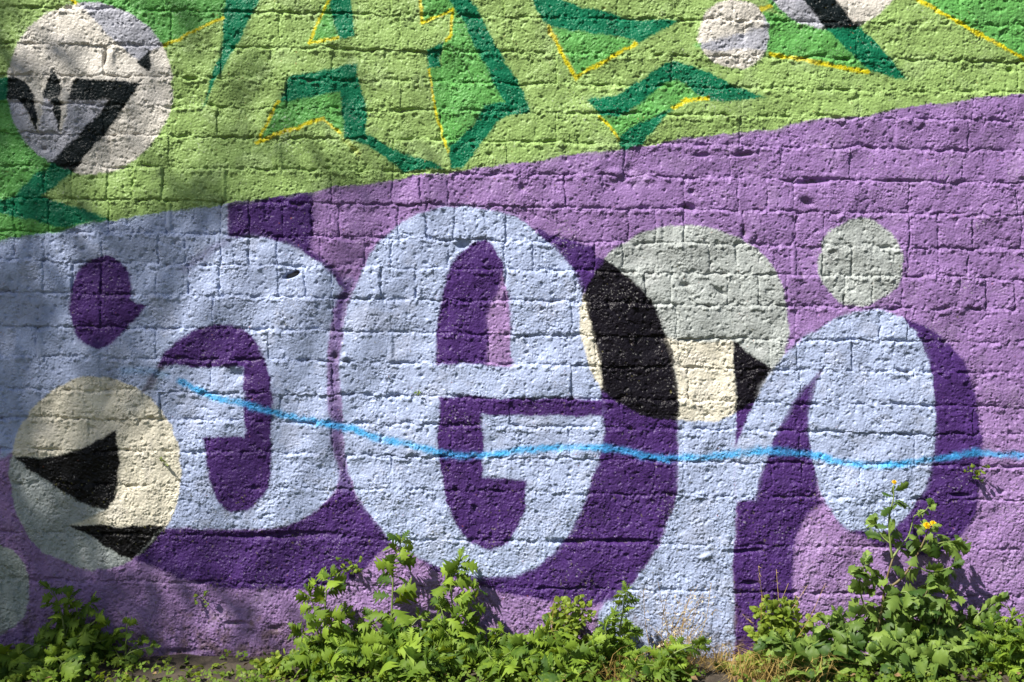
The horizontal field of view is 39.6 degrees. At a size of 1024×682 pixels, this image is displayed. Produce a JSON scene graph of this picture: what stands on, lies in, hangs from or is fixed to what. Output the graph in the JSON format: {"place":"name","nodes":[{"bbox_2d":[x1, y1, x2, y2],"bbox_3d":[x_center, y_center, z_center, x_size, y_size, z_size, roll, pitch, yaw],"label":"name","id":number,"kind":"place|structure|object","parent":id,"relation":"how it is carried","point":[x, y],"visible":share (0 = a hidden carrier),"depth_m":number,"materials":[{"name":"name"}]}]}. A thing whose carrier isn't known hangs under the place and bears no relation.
{"place":"outdoors","nodes":[
{"label":"outdoors","id":0,"kind":"place"},
{"bbox_2d":[20,654,1023,681],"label":"ground","id":1,"kind":"structure","parent":0,"point":[178,661],"depth_m":3.86,"materials":[{"name":"soil"}]},
{"bbox_2d":[0,629,50,681],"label":"weed","id":2,"kind":"object","parent":1,"relation":"on","point":[20,656],"visible":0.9,"depth_m":3.83,"materials":[{"name":"green plant"}]},
{"bbox_2d":[9,643,103,681],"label":"leafy weed","id":3,"kind":"object","parent":1,"relation":"on","point":[64,670],"visible":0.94,"depth_m":3.77,"materials":[{"name":"green plant"}]},
{"bbox_2d":[33,580,113,667],"bbox_3d":[-1.213,0.796,3.901,0.231,0.290,0.137,0,0,0],"label":"leafy weed","id":4,"kind":"object","parent":1,"relation":"on","point":[82,639],"visible":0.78,"depth_m":3.89,"materials":[{"name":"green plant"}]},
{"bbox_2d":[52,610,127,660],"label":"weed","id":5,"kind":"object","parent":1,"relation":"on","point":[115,636],"visible":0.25,"depth_m":3.94,"materials":[{"name":"green plant"}]},
{"bbox_2d":[105,616,160,669],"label":"leafy weed","id":6,"kind":"object","parent":1,"relation":"on","point":[139,652],"visible":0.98,"depth_m":3.90,"materials":[{"name":"green plant"}]},
{"bbox_2d":[249,648,298,675],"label":"round leaved weed","id":7,"kind":"object","parent":1,"relation":"on","point":[273,662],"visible":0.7,"depth_m":3.83,"materials":[{"name":"green plant"}]},
{"bbox_2d":[284,636,363,681],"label":"leafy weed","id":8,"kind":"object","parent":1,"relation":"on","point":[326,662],"visible":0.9,"depth_m":3.79,"materials":[{"name":"green plant"}]},
{"bbox_2d":[287,564,361,653],"bbox_3d":[-0.514,0.774,3.910,0.212,0.333,0.141,0,0,0],"label":"leafy weed","id":9,"kind":"object","parent":1,"relation":"on","point":[338,625],"visible":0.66,"depth_m":3.90,"materials":[{"name":"green plant"}]},
{"bbox_2d":[310,617,401,671],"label":"weed","id":10,"kind":"object","parent":1,"relation":"on","point":[352,627],"visible":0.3,"depth_m":3.93,"materials":[{"name":"green plant"}]},
{"bbox_2d":[354,530,431,666],"bbox_3d":[-0.316,0.731,3.900,0.246,0.419,0.160,0,0,0],"label":"leafy weed","id":11,"kind":"object","parent":1,"relation":"on","point":[391,628],"visible":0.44,"depth_m":3.91,"materials":[{"name":"green plant"}]},
{"bbox_2d":[345,626,477,681],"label":"leafy weed","id":12,"kind":"object","parent":1,"relation":"on","point":[442,658],"visible":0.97,"depth_m":3.77,"materials":[{"name":"green plant"}]},
{"bbox_2d":[402,620,438,648],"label":"weed","id":13,"kind":"object","parent":1,"relation":"on","point":[423,624],"visible":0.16,"depth_m":3.92,"materials":[{"name":"green plant"}]},
{"bbox_2d":[423,546,487,676],"bbox_3d":[-0.159,0.763,3.907,0.190,0.386,0.164,0,0,0],"label":"leafy weed","id":14,"kind":"object","parent":1,"relation":"on","point":[466,631],"visible":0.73,"depth_m":3.90,"materials":[{"name":"green plant"}]},
{"bbox_2d":[469,630,517,671],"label":"leafy weed","id":15,"kind":"object","parent":1,"relation":"on","point":[490,636],"visible":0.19,"depth_m":3.91,"materials":[{"name":"green plant"}]},
{"bbox_2d":[471,641,540,681],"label":"leafy weed","id":16,"kind":"object","parent":1,"relation":"on","point":[494,660],"visible":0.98,"depth_m":3.78,"materials":[{"name":"green plant"}]},
{"bbox_2d":[0,0,1023,660],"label":"painted brick wall","id":17,"kind":"structure","parent":1,"relation":"on","point":[682,300],"depth_m":4.00,"materials":[{"name":"painted brick"},{"name":"colored mural paint"}]},
{"bbox_2d":[193,590,208,606],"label":"wall tuft","id":18,"kind":"object","parent":17,"relation":"attached to","point":[196,595],"visible":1,"depth_m":3.98,"materials":[{"name":"green plant"}]},
{"bbox_2d":[335,556,362,575],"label":"wall tuft","id":19,"kind":"object","parent":17,"relation":"attached to","point":[354,567],"visible":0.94,"depth_m":3.97,"materials":[{"name":"green plant"}]},
{"bbox_2d":[964,464,989,480],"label":"wall tuft","id":20,"kind":"object","parent":17,"relation":"attached to","point":[976,472],"visible":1,"depth_m":3.97,"materials":[{"name":"green plant"}]},
{"bbox_2d":[0,649,1023,681],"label":"ground cover","id":21,"kind":"object","parent":1,"relation":"on","point":[523,675],"visible":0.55,"depth_m":3.75,"materials":[{"name":"green plant"}]},
{"bbox_2d":[45,659,1019,681],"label":"dead leaves","id":22,"kind":"object","parent":1,"relation":"on","point":[754,680],"visible":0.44,"depth_m":3.72,"materials":[{"name":"brown plant"}]},
{"bbox_2d":[487,614,582,676],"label":"weed","id":23,"kind":"object","parent":1,"relation":"on","point":[541,641],"visible":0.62,"depth_m":3.88,"materials":[{"name":"green plant"}]},
{"bbox_2d":[549,602,572,644],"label":"dry weed","id":24,"kind":"object","parent":1,"relation":"on","point":[557,621],"visible":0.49,"depth_m":3.88,"materials":[{"name":"plant"}]},
{"bbox_2d":[520,629,605,681],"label":"weed","id":25,"kind":"object","parent":1,"relation":"on","point":[562,661],"visible":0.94,"depth_m":3.78,"materials":[{"name":"green plant"}]},
{"bbox_2d":[541,594,601,644],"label":"round leaved weed","id":26,"kind":"object","parent":1,"relation":"on","point":[574,617],"visible":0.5,"depth_m":3.91,"materials":[{"name":"green plant"}]},
{"bbox_2d":[554,639,622,679],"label":"feathery weed","id":27,"kind":"object","parent":1,"relation":"on","point":[599,645],"visible":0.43,"depth_m":3.83,"materials":[{"name":"green plant"}]},
{"bbox_2d":[593,580,648,666],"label":"feathery weed","id":28,"kind":"object","parent":1,"relation":"on","point":[627,630],"visible":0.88,"depth_m":3.89,"materials":[{"name":"green plant"}]},
{"bbox_2d":[583,646,702,681],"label":"straw tuft","id":29,"kind":"object","parent":1,"relation":"on","point":[605,670],"visible":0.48,"depth_m":3.80,"materials":[{"name":"beige plant"}]},
{"bbox_2d":[429,679,867,681],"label":"grass","id":30,"kind":"structure","parent":1,"relation":"on","point":[627,680],"depth_m":3.54,"materials":[{"name":"green plant"}]},
{"bbox_2d":[621,635,710,681],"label":"weed","id":31,"kind":"object","parent":1,"relation":"on","point":[676,671],"visible":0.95,"depth_m":3.80,"materials":[{"name":"green plant"}]},
{"bbox_2d":[637,581,717,665],"bbox_3d":[0.459,0.774,3.886,0.237,0.265,0.120,0,0,0],"label":"dry weed","id":32,"kind":"object","parent":1,"relation":"on","point":[682,628],"visible":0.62,"depth_m":3.89,"materials":[{"name":"plant"}]},
{"bbox_2d":[650,639,751,672],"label":"straw tuft","id":33,"kind":"object","parent":1,"relation":"on","point":[719,660],"visible":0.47,"depth_m":3.91,"materials":[{"name":"beige plant"}]},
{"bbox_2d":[713,634,785,676],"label":"plant","id":34,"kind":"object","parent":1,"relation":"on","point":[758,666],"visible":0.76,"depth_m":3.83,"materials":[{"name":"yellow plant"}]},
{"bbox_2d":[693,642,861,681],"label":"straw tuft","id":35,"kind":"object","parent":1,"relation":"on","point":[762,676],"visible":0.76,"depth_m":3.78,"materials":[{"name":"beige plant"}]},
{"bbox_2d":[743,594,824,667],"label":"round leaved weed","id":36,"kind":"object","parent":1,"relation":"on","point":[779,625],"visible":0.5,"depth_m":3.88,"materials":[{"name":"green plant"}]},
{"bbox_2d":[748,564,828,666],"bbox_3d":[0.740,0.753,3.883,0.244,0.306,0.102,0,0,-7],"label":"dry weed","id":37,"kind":"object","parent":1,"relation":"on","point":[762,598],"visible":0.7,"depth_m":3.87,"materials":[{"name":"plant"}]},
{"bbox_2d":[753,629,836,681],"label":"weed","id":38,"kind":"object","parent":1,"relation":"on","point":[790,647],"visible":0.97,"depth_m":3.80,"materials":[{"name":"green plant"}]},
{"bbox_2d":[801,614,868,681],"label":"broad leaved weed","id":39,"kind":"object","parent":1,"relation":"on","point":[843,642],"visible":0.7,"depth_m":3.83,"materials":[{"name":"green plant"}]},
{"bbox_2d":[854,615,912,655],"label":"weed","id":40,"kind":"object","parent":1,"relation":"on","point":[871,630],"visible":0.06,"depth_m":3.92,"materials":[{"name":"green plant"}]},
{"bbox_2d":[828,480,971,669],"bbox_3d":[1.060,0.641,3.897,0.407,0.520,0.142,0,0,0],"label":"yellow flowered weed","id":41,"kind":"object","parent":1,"relation":"on","point":[896,610],"visible":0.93,"depth_m":3.89,"materials":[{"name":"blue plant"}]},
{"bbox_2d":[850,628,974,681],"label":"broad leaved weed","id":42,"kind":"object","parent":1,"relation":"on","point":[913,657],"visible":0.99,"depth_m":3.78,"materials":[{"name":"green plant"}]},
{"bbox_2d":[891,580,987,668],"bbox_3d":[1.172,0.788,3.904,0.262,0.282,0.145,0,0,-30],"label":"broad leaved weed","id":43,"kind":"object","parent":1,"relation":"on","point":[952,632],"visible":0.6,"depth_m":3.88,"materials":[{"name":"green plant"}]},
{"bbox_2d":[946,618,1018,666],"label":"weed","id":44,"kind":"object","parent":1,"relation":"on","point":[979,657],"visible":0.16,"depth_m":3.90,"materials":[{"name":"green plant"}]},
{"bbox_2d":[959,591,1009,665],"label":"oval leaflet weed","id":45,"kind":"object","parent":1,"relation":"on","point":[996,600],"visible":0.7,"depth_m":3.90,"materials":[{"name":"green plant"}]},
{"bbox_2d":[974,605,1023,681],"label":"corner weed","id":46,"kind":"object","parent":1,"relation":"on","point":[1004,651],"visible":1,"depth_m":3.83,"materials":[{"name":"green plant"}]}
]}

